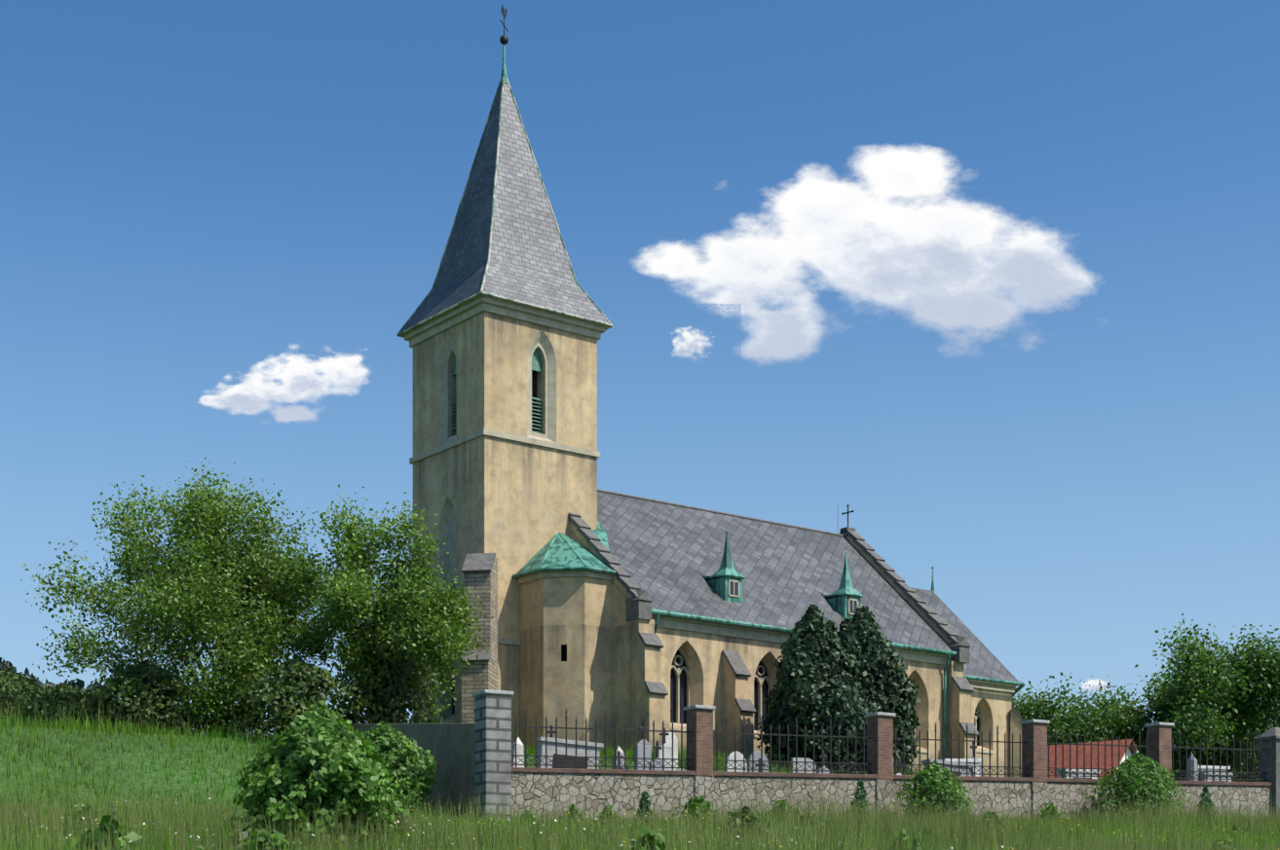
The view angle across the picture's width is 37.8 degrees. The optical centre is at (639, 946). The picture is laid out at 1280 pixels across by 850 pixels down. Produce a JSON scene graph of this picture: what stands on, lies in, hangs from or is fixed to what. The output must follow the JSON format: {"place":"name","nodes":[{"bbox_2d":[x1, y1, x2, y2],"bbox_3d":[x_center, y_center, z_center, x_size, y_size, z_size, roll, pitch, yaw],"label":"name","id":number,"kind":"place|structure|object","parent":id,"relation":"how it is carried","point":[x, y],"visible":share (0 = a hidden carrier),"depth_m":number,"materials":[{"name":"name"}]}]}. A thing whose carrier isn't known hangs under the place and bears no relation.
{"place":"outdoors","nodes":[
{"label":"outdoors","id":0,"kind":"place"},
{"bbox_2d":[199,345,368,422],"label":"cloud","id":1,"kind":"structure","parent":0,"point":[297,376],"depth_m":2593.63,"materials":[{"name":"white"}]},
{"bbox_2d":[0,688,1279,849],"bbox_3d":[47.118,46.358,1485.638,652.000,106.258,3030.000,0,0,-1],"label":"ground","id":2,"kind":"structure","parent":0,"point":[160,771],"depth_m":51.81,"materials":[{"name":"green plant"}]},
{"bbox_2d":[0,657,22,676],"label":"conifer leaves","id":3,"kind":"object","parent":2,"relation":"on","point":[4,664],"visible":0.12,"depth_m":95.29,"materials":[{"name":"green plant"}]},
{"bbox_2d":[0,668,49,724],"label":"under bush leaves","id":4,"kind":"object","parent":2,"relation":"on","point":[8,679],"depth_m":61.51,"materials":[{"name":"green plant"}]},
{"bbox_2d":[19,668,43,686],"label":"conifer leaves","id":5,"kind":"object","parent":2,"relation":"on","point":[31,677],"depth_m":92.48,"materials":[{"name":"green plant"}]},
{"bbox_2d":[42,678,59,688],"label":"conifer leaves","id":6,"kind":"object","parent":2,"relation":"on","point":[47,683],"depth_m":98.15,"materials":[{"name":"green plant"}]},
{"bbox_2d":[0,682,122,730],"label":"under bush leaves","id":7,"kind":"object","parent":2,"relation":"on","point":[25,699],"depth_m":59.93,"materials":[{"name":"green plant"}]},
{"bbox_2d":[64,677,84,692],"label":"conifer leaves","id":8,"kind":"object","parent":2,"relation":"on","point":[80,684],"depth_m":96.30,"materials":[{"name":"green plant"}]},
{"bbox_2d":[62,802,110,831],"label":"weed leaves","id":9,"kind":"object","parent":2,"relation":"on","point":[80,810],"visible":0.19,"depth_m":35.43,"materials":[{"name":"green plant"}]},
{"bbox_2d":[81,681,112,730],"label":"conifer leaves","id":10,"kind":"object","parent":2,"relation":"on","point":[89,690],"visible":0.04,"depth_m":94.22,"materials":[{"name":"green plant"}]},
{"bbox_2d":[72,815,142,849],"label":"weed leaves","id":11,"kind":"object","parent":2,"relation":"on","point":[104,820],"visible":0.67,"depth_m":24.33,"materials":[{"name":"green plant"}]},
{"bbox_2d":[107,806,126,826],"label":"weed leaves","id":12,"kind":"object","parent":2,"relation":"on","point":[113,808],"depth_m":36.50,"materials":[{"name":"green plant"}]},
{"bbox_2d":[68,660,213,736],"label":"under bush leaves","id":13,"kind":"object","parent":2,"relation":"on","point":[118,689],"depth_m":58.80,"materials":[{"name":"green plant"}]},
{"bbox_2d":[20,457,354,738],"bbox_3d":[-14.642,-11.261,63.002,10.030,11.173,13.428,0,0,-1],"label":"tree","id":14,"kind":"object","parent":2,"relation":"on","point":[241,550],"depth_m":60.54,"materials":[{"name":"green plant"}]},
{"bbox_2d":[221,810,252,835],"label":"weed leaves","id":15,"kind":"object","parent":2,"relation":"on","point":[241,815],"visible":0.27,"depth_m":36.60,"materials":[{"name":"green plant"}]},
{"bbox_2d":[214,815,267,849],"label":"weed leaves","id":16,"kind":"object","parent":2,"relation":"on","point":[246,819],"visible":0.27,"depth_m":28.34,"materials":[{"name":"green plant"}]},
{"bbox_2d":[232,795,262,820],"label":"weed leaves","id":17,"kind":"object","parent":2,"relation":"on","point":[244,811],"visible":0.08,"depth_m":43.24,"materials":[{"name":"green plant"}]},
{"bbox_2d":[241,828,288,849],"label":"weed leaves","id":18,"kind":"object","parent":2,"relation":"on","point":[254,834],"visible":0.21,"depth_m":25.49,"materials":[{"name":"green plant"}]},
{"bbox_2d":[246,828,301,849],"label":"weed leaves","id":19,"kind":"object","parent":2,"relation":"on","point":[260,839],"visible":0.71,"depth_m":25.29,"materials":[{"name":"green plant"}]},
{"bbox_2d":[216,655,375,740],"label":"under bush leaves","id":20,"kind":"object","parent":2,"relation":"on","point":[312,673],"depth_m":57.93,"materials":[{"name":"green plant"}]},
{"bbox_2d":[228,700,410,849],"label":"bush","id":21,"kind":"object","parent":2,"relation":"on","point":[320,751],"depth_m":29.59,"materials":[{"name":"green plant"}]},
{"bbox_2d":[272,485,493,723],"bbox_3d":[-8.231,-10.434,60.864,6.972,8.936,8.007,0,0,-1],"label":"tree","id":22,"kind":"object","parent":2,"relation":"on","point":[425,597],"depth_m":59.67,"materials":[{"name":"green plant"}]},
{"bbox_2d":[324,615,455,723],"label":"under bush leaves","id":23,"kind":"object","parent":2,"relation":"on","point":[410,705],"depth_m":60.41,"materials":[{"name":"green plant"}]},
{"bbox_2d":[381,807,419,835],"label":"weed leaves","id":24,"kind":"object","parent":2,"relation":"on","point":[397,813],"visible":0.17,"depth_m":37.92,"materials":[{"name":"green plant"}]},
{"bbox_2d":[359,719,445,814],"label":"bush leaves","id":25,"kind":"object","parent":2,"relation":"on","point":[385,737],"depth_m":49.77,"materials":[{"name":"green plant"}]},
{"bbox_2d":[413,311,597,744],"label":"church tower","id":26,"kind":"structure","parent":2,"relation":"on","point":[511,505],"depth_m":68.30,"materials":[{"name":"beige paint"}]},
{"bbox_2d":[460,553,497,723],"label":"buttress","id":27,"kind":"structure","parent":26,"relation":"attached to","point":[479,571],"depth_m":65.64,"materials":[{"name":"stone"}]},
{"bbox_2d":[396,43,612,338],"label":"spire","id":28,"kind":"object","parent":26,"relation":"on","point":[504,78],"visible":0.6,"depth_m":70.00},
{"bbox_2d":[499,4,508,44],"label":"weathervane","id":29,"kind":"object","parent":28,"relation":"on","point":[504,38],"visible":0.85,"depth_m":70.28,"materials":[{"name":"metal"}]},
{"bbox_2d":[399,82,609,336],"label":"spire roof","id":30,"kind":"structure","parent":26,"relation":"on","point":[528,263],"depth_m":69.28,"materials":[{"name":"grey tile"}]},
{"bbox_2d":[404,295,605,715],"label":"stone trim","id":31,"kind":"structure","parent":26,"relation":"attached to","point":[459,316],"depth_m":68.64,"materials":[{"name":"beige stone"}]},
{"bbox_2d":[511,737,524,767],"bbox_3d":[-3.504,-4.761,52.832,0.720,2.322,0.720,2,0,-25],"label":"gravestone","id":32,"kind":"object","parent":2,"relation":"on","point":[519,747],"visible":0.1,"depth_m":52.71,"materials":[{"name":"stone"}]},
{"bbox_2d":[519,810,535,823],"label":"weed leaves","id":33,"kind":"object","parent":2,"relation":"on","point":[532,817],"visible":0.15,"depth_m":43.24,"materials":[{"name":"green plant"}]},
{"bbox_2d":[547,725,555,738],"bbox_3d":[-2.740,-5.943,57.942,0.700,1.839,0.400,-2,2,-26],"label":"cross","id":34,"kind":"object","parent":2,"relation":"on","point":[550,732],"visible":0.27,"depth_m":57.88,"materials":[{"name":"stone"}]},
{"bbox_2d":[520,576,611,752],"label":"stair turret","id":35,"kind":"object","parent":2,"relation":"on","point":[573,615],"visible":0.55,"depth_m":66.54,"materials":[{"name":"beige paint"}]},
{"bbox_2d":[512,531,615,661],"bbox_3d":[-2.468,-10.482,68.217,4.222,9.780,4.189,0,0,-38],"label":"turret roof","id":36,"kind":"structure","parent":35,"relation":"on","point":[559,555],"depth_m":66.93,"materials":[{"name":"green metal"}]},
{"bbox_2d":[534,737,603,769],"bbox_3d":[-1.988,-4.818,53.559,2.000,2.200,1.200,4,1,-25],"label":"tomb","id":37,"kind":"object","parent":2,"relation":"on","point":[571,748],"visible":0.38,"depth_m":53.58,"materials":[{"name":"stone"}]},
{"bbox_2d":[554,807,584,825],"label":"weed leaves","id":38,"kind":"object","parent":2,"relation":"on","point":[572,813],"visible":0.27,"depth_m":45.10,"materials":[{"name":"green plant"}]},
{"bbox_2d":[564,803,587,823],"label":"weed leaves","id":39,"kind":"object","parent":2,"relation":"on","point":[571,807],"visible":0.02,"depth_m":48.87,"materials":[{"name":"green plant"}]},
{"bbox_2d":[596,804,618,827],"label":"weed leaves","id":40,"kind":"object","parent":2,"relation":"on","point":[605,810],"visible":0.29,"depth_m":48.56,"materials":[{"name":"green plant"}]},
{"bbox_2d":[3,790,1225,849],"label":"white flowers","id":41,"kind":"object","parent":2,"relation":"on","point":[135,826],"visible":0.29,"depth_m":30.29,"materials":[{"name":"white plant"}]},
{"bbox_2d":[611,746,626,769],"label":"gravestone","id":42,"kind":"object","parent":2,"relation":"on","point":[621,751],"visible":0.23,"depth_m":57.13,"materials":[{"name":"stone"}]},
{"bbox_2d":[613,751,624,769],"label":"gravestone","id":43,"kind":"object","parent":2,"relation":"on","point":[619,756],"visible":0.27,"depth_m":56.80,"materials":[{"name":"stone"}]},
{"bbox_2d":[635,721,651,770],"bbox_3d":[0.107,-6.215,59.774,0.700,1.962,0.400,2,-3,-26],"label":"gravestone","id":44,"kind":"object","parent":2,"relation":"on","point":[639,749],"visible":0.52,"depth_m":59.70,"materials":[{"name":"stone"}]},
{"bbox_2d":[631,790,658,827],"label":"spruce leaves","id":45,"kind":"object","parent":2,"relation":"on","point":[645,796],"depth_m":43.81,"materials":[{"name":"green plant"}]},
{"bbox_2d":[11,794,1279,849],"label":"yellow flowers","id":46,"kind":"object","parent":2,"relation":"on","point":[738,830],"visible":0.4,"depth_m":38.49,"materials":[{"name":"yellow plant"}]},
{"bbox_2d":[628,824,665,849],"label":"weed leaves","id":47,"kind":"object","parent":2,"relation":"on","point":[650,838],"visible":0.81,"depth_m":24.55,"materials":[{"name":"green plant"}]},
{"bbox_2d":[648,741,665,770],"bbox_3d":[0.525,-5.458,57.979,0.700,1.838,0.400,3,-3,-33],"label":"gravestone","id":48,"kind":"object","parent":2,"relation":"on","point":[657,748],"visible":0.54,"depth_m":57.95,"materials":[{"name":"stone"}]},
{"bbox_2d":[658,728,672,770],"bbox_3d":[0.800,-6.143,60.011,0.700,1.745,0.400,-4,4,-24],"label":"gravestone","id":49,"kind":"object","parent":2,"relation":"on","point":[667,752],"visible":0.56,"depth_m":59.95,"materials":[{"name":"stone"}]},
{"bbox_2d":[661,732,677,770],"bbox_3d":[0.967,-6.228,60.743,0.796,1.533,0.400,1,-2,-31],"label":"gravestone","id":50,"kind":"object","parent":2,"relation":"on","point":[668,740],"visible":0.29,"depth_m":60.75,"materials":[{"name":"stone"}]},
{"bbox_2d":[680,795,717,826],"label":"weed leaves","id":51,"kind":"object","parent":2,"relation":"on","point":[696,801],"visible":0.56,"depth_m":48.97,"materials":[{"name":"green plant"}]},
{"bbox_2d":[724,752,747,772],"bbox_3d":[3.022,-5.329,58.693,0.988,1.588,0.400,-3,4,-30],"label":"gravestone","id":52,"kind":"object","parent":2,"relation":"on","point":[731,756],"visible":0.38,"depth_m":58.58,"materials":[{"name":"stone"}]},
{"bbox_2d":[715,803,773,842],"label":"weed leaves","id":53,"kind":"object","parent":2,"relation":"on","point":[746,811],"visible":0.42,"depth_m":35.56,"materials":[{"name":"green plant"}]},
{"bbox_2d":[747,751,768,772],"bbox_3d":[3.909,-5.899,61.892,0.980,1.162,0.400,-1,2,-26],"label":"gravestone","id":54,"kind":"object","parent":2,"relation":"on","point":[757,755],"visible":0.42,"depth_m":61.79,"materials":[{"name":"stone"}]},
{"bbox_2d":[569,529,945,772],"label":"church wall","id":55,"kind":"structure","parent":2,"relation":"on","point":[702,654],"depth_m":68.40,"materials":[{"name":"beige paint"}]},
{"bbox_2d":[597,489,1018,681],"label":"church roof","id":56,"kind":"structure","parent":55,"relation":"on","point":[667,556],"depth_m":74.16,"materials":[{"name":"grey tile"}]},
{"bbox_2d":[754,758,764,772],"bbox_3d":[3.648,-4.827,56.900,0.700,1.800,0.400,0,2,-28],"label":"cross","id":57,"kind":"object","parent":2,"relation":"on","point":[760,765],"visible":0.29,"depth_m":56.84,"materials":[{"name":"stone"}]},
{"bbox_2d":[755,690,794,768],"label":"thuja leaves","id":58,"kind":"object","parent":2,"relation":"on","point":[766,740],"visible":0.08,"depth_m":66.12,"materials":[{"name":"green plant"}]},
{"bbox_2d":[759,800,799,820],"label":"weed leaves","id":59,"kind":"object","parent":2,"relation":"on","point":[784,803],"visible":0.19,"depth_m":49.16,"materials":[{"name":"green plant"}]},
{"bbox_2d":[768,638,819,769],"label":"thuja leaves","id":60,"kind":"object","parent":2,"relation":"on","point":[792,744],"depth_m":65.44,"materials":[{"name":"green plant"}]},
{"bbox_2d":[568,504,1025,777],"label":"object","id":61,"kind":"object","parent":2,"relation":"on","point":[649,693],"visible":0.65,"depth_m":69.23,"materials":[{"name":"beige stone"}]},
{"bbox_2d":[790,757,815,773],"bbox_3d":[5.521,-5.897,63.050,1.102,0.904,0.440,-2,3,-26],"label":"gravestone","id":62,"kind":"object","parent":2,"relation":"on","point":[801,764],"visible":0.25,"depth_m":62.95,"materials":[{"name":"stone"}]},
{"bbox_2d":[755,603,862,768],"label":"thuja leaves","id":63,"kind":"object","parent":2,"relation":"on","point":[817,652],"visible":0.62,"depth_m":65.54,"materials":[{"name":"green plant"}]},
{"bbox_2d":[345,689,1279,823],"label":"cemetery wall","id":64,"kind":"structure","parent":2,"relation":"on","point":[470,759],"depth_m":53.16,"materials":[{"name":"stone"}]},
{"bbox_2d":[511,708,1266,782],"bbox_3d":[8.894,-6.012,56.874,28.528,2.461,0.040,0,0,-29],"label":"iron fence","id":65,"kind":"object","parent":64,"relation":"on","point":[726,761],"visible":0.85,"depth_m":55.36,"materials":[{"name":"black metal"}]},
{"bbox_2d":[800,814,845,838],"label":"weed leaves","id":66,"kind":"object","parent":2,"relation":"on","point":[821,825],"visible":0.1,"depth_m":40.85,"materials":[{"name":"green plant"}]},
{"bbox_2d":[816,751,829,774],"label":"gravestone","id":67,"kind":"object","parent":2,"relation":"on","point":[824,767],"visible":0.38,"depth_m":60.68,"materials":[{"name":"stone"}]},
{"bbox_2d":[791,665,877,774],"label":"thuja leaves","id":68,"kind":"object","parent":2,"relation":"on","point":[849,691],"depth_m":64.70,"materials":[{"name":"green plant"}]},
{"bbox_2d":[816,620,858,686],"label":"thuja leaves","id":69,"kind":"object","parent":2,"relation":"on","point":[838,660],"visible":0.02,"depth_m":65.91,"materials":[{"name":"green plant"}]},
{"bbox_2d":[836,617,876,768],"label":"thuja leaves","id":70,"kind":"object","parent":2,"relation":"on","point":[847,636],"visible":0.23,"depth_m":66.42,"materials":[{"name":"green plant"}]},
{"bbox_2d":[844,780,871,823],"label":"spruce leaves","id":71,"kind":"object","parent":2,"relation":"on","point":[861,790],"depth_m":49.90,"materials":[{"name":"green plant"}]},
{"bbox_2d":[850,605,921,771],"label":"thuja leaves","id":72,"kind":"object","parent":2,"relation":"on","point":[868,630],"visible":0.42,"depth_m":66.52,"materials":[{"name":"green plant"}]},
{"bbox_2d":[875,646,913,774],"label":"thuja leaves","id":73,"kind":"object","parent":2,"relation":"on","point":[892,703],"depth_m":66.54,"materials":[{"name":"green plant"}]},
{"bbox_2d":[896,760,903,775],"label":"gravestone","id":74,"kind":"object","parent":2,"relation":"on","point":[898,763],"visible":0.21,"depth_m":61.68,"materials":[{"name":"stone"}]},
{"bbox_2d":[888,692,922,775],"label":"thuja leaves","id":75,"kind":"object","parent":2,"relation":"on","point":[907,757],"depth_m":66.95,"materials":[{"name":"green plant"}]},
{"bbox_2d":[887,828,932,849],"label":"weed leaves","id":76,"kind":"object","parent":2,"relation":"on","point":[904,834],"visible":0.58,"depth_m":28.71,"materials":[{"name":"green plant"}]},
{"bbox_2d":[916,826,938,842],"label":"weed leaves","id":77,"kind":"object","parent":2,"relation":"on","point":[925,835],"visible":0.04,"depth_m":36.05,"materials":[{"name":"green plant"}]},
{"bbox_2d":[893,759,977,823],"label":"bush leaves","id":78,"kind":"object","parent":2,"relation":"on","point":[938,775],"visible":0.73,"depth_m":54.02,"materials":[{"name":"green plant"}]},
{"bbox_2d":[920,758,971,776],"bbox_3d":[10.435,-5.430,62.451,1.830,1.539,1.200,4,-5,-31],"label":"tomb","id":79,"kind":"object","parent":2,"relation":"on","point":[939,762],"visible":0.23,"depth_m":62.62,"materials":[{"name":"stone"}]},
{"bbox_2d":[940,758,981,777],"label":"tomb","id":80,"kind":"object","parent":2,"relation":"on","point":[970,761],"visible":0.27,"depth_m":65.56,"materials":[{"name":"stone"}]},
{"bbox_2d":[970,742,981,777],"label":"gravestone","id":81,"kind":"object","parent":2,"relation":"on","point":[972,747],"visible":0.17,"depth_m":66.28,"materials":[{"name":"stone"}]},
{"bbox_2d":[971,687,1012,777],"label":"church wall","id":82,"kind":"structure","parent":2,"relation":"on","point":[996,706],"depth_m":80.61,"materials":[{"name":"paint"}]},
{"bbox_2d":[977,811,1011,831],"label":"weed leaves","id":83,"kind":"object","parent":2,"relation":"on","point":[997,816],"visible":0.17,"depth_m":44.87,"materials":[{"name":"green plant"}]},
{"bbox_2d":[1012,687,1085,737],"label":"tree leaves","id":84,"kind":"object","parent":2,"relation":"on","point":[1039,694],"depth_m":108.31,"materials":[{"name":"green plant"}]},
{"bbox_2d":[1038,801,1061,821],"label":"weed leaves","id":85,"kind":"object","parent":2,"relation":"on","point":[1049,815],"visible":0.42,"depth_m":55.68,"materials":[{"name":"green plant"}]},
{"bbox_2d":[1012,672,1119,746],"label":"tree leaves","id":86,"kind":"object","parent":2,"relation":"on","point":[1050,713],"depth_m":107.02,"materials":[{"name":"green plant"}]},
{"bbox_2d":[1056,769,1100,779],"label":"tomb","id":87,"kind":"object","parent":2,"relation":"on","point":[1087,771],"visible":0.23,"depth_m":65.11,"materials":[{"name":"stone"}]},
{"bbox_2d":[1047,739,1136,779],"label":"red house","id":88,"kind":"structure","parent":2,"relation":"on","point":[1087,756],"depth_m":92.75,"materials":[{"name":"tile"}]},
{"bbox_2d":[1029,675,1178,756],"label":"tree leaves","id":89,"kind":"object","parent":2,"relation":"on","point":[1108,709],"depth_m":104.73,"materials":[{"name":"green plant"}]},
{"bbox_2d":[1112,766,1157,815],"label":"bush stems","id":90,"kind":"object","parent":2,"relation":"on","point":[1131,796],"visible":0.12,"depth_m":58.65,"materials":[{"name":"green plant"}]},
{"bbox_2d":[1082,752,1190,821],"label":"bush leaves","id":91,"kind":"object","parent":2,"relation":"on","point":[1142,771],"visible":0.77,"depth_m":58.09,"materials":[{"name":"green plant"}]},
{"bbox_2d":[1098,653,1275,782],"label":"tree leaves","id":92,"kind":"object","parent":2,"relation":"on","point":[1160,702],"depth_m":103.28,"materials":[{"name":"green plant"}]},
{"bbox_2d":[1187,754,1198,781],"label":"gravestone","id":93,"kind":"object","parent":2,"relation":"on","point":[1189,764],"visible":0.25,"depth_m":67.04,"materials":[{"name":"stone"}]},
{"bbox_2d":[1194,785,1217,822],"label":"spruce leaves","id":94,"kind":"object","parent":2,"relation":"on","point":[1206,795],"depth_m":55.03,"materials":[{"name":"green plant"}]},
{"bbox_2d":[1144,613,1279,782],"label":"tree leaves","id":95,"kind":"object","parent":2,"relation":"on","point":[1250,674],"depth_m":98.45,"materials":[{"name":"green plant"}]},
{"bbox_2d":[1197,765,1230,771],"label":"tomb","id":96,"kind":"object","parent":2,"relation":"on","point":[1210,769],"visible":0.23,"depth_m":69.56,"materials":[{"name":"stone"}]},
{"bbox_2d":[1198,772,1233,782],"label":"tomb","id":97,"kind":"object","parent":2,"relation":"on","point":[1217,773],"visible":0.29,"depth_m":67.30,"materials":[{"name":"stone"}]},
{"bbox_2d":[1204,837,1237,849],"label":"weed leaves","id":98,"kind":"object","parent":2,"relation":"on","point":[1223,843],"visible":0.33,"depth_m":38.76,"materials":[{"name":"green plant"}]},
{"bbox_2d":[1225,825,1254,840],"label":"weed leaves","id":99,"kind":"object","parent":2,"relation":"on","point":[1234,829],"visible":0.15,"depth_m":46.18,"materials":[{"name":"green plant"}]},
{"bbox_2d":[1228,703,1279,782],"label":"tree leaves","id":100,"kind":"object","parent":2,"relation":"on","point":[1255,764],"depth_m":111.12,"materials":[{"name":"green plant"}]},
{"bbox_2d":[0,0,1279,768],"label":"sky","id":101,"kind":"structure","parent":0,"point":[195,194],"materials":[{"name":"blue"}]},
{"bbox_2d":[673,326,709,358],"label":"cloud","id":102,"kind":"structure","parent":0,"point":[690,345],"depth_m":2601.02,"materials":[{"name":"white"}]},
{"bbox_2d":[638,146,1091,362],"bbox_3d":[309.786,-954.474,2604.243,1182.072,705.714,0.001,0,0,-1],"label":"cloud","id":103,"kind":"structure","parent":0,"point":[894,229],"depth_m":2604.61,"materials":[{"name":"white"}]},
{"bbox_2d":[1082,679,1108,691],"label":"cloud","id":104,"kind":"structure","parent":0,"point":[1094,685],"depth_m":2608.58,"materials":[{"name":"white"}]}
]}

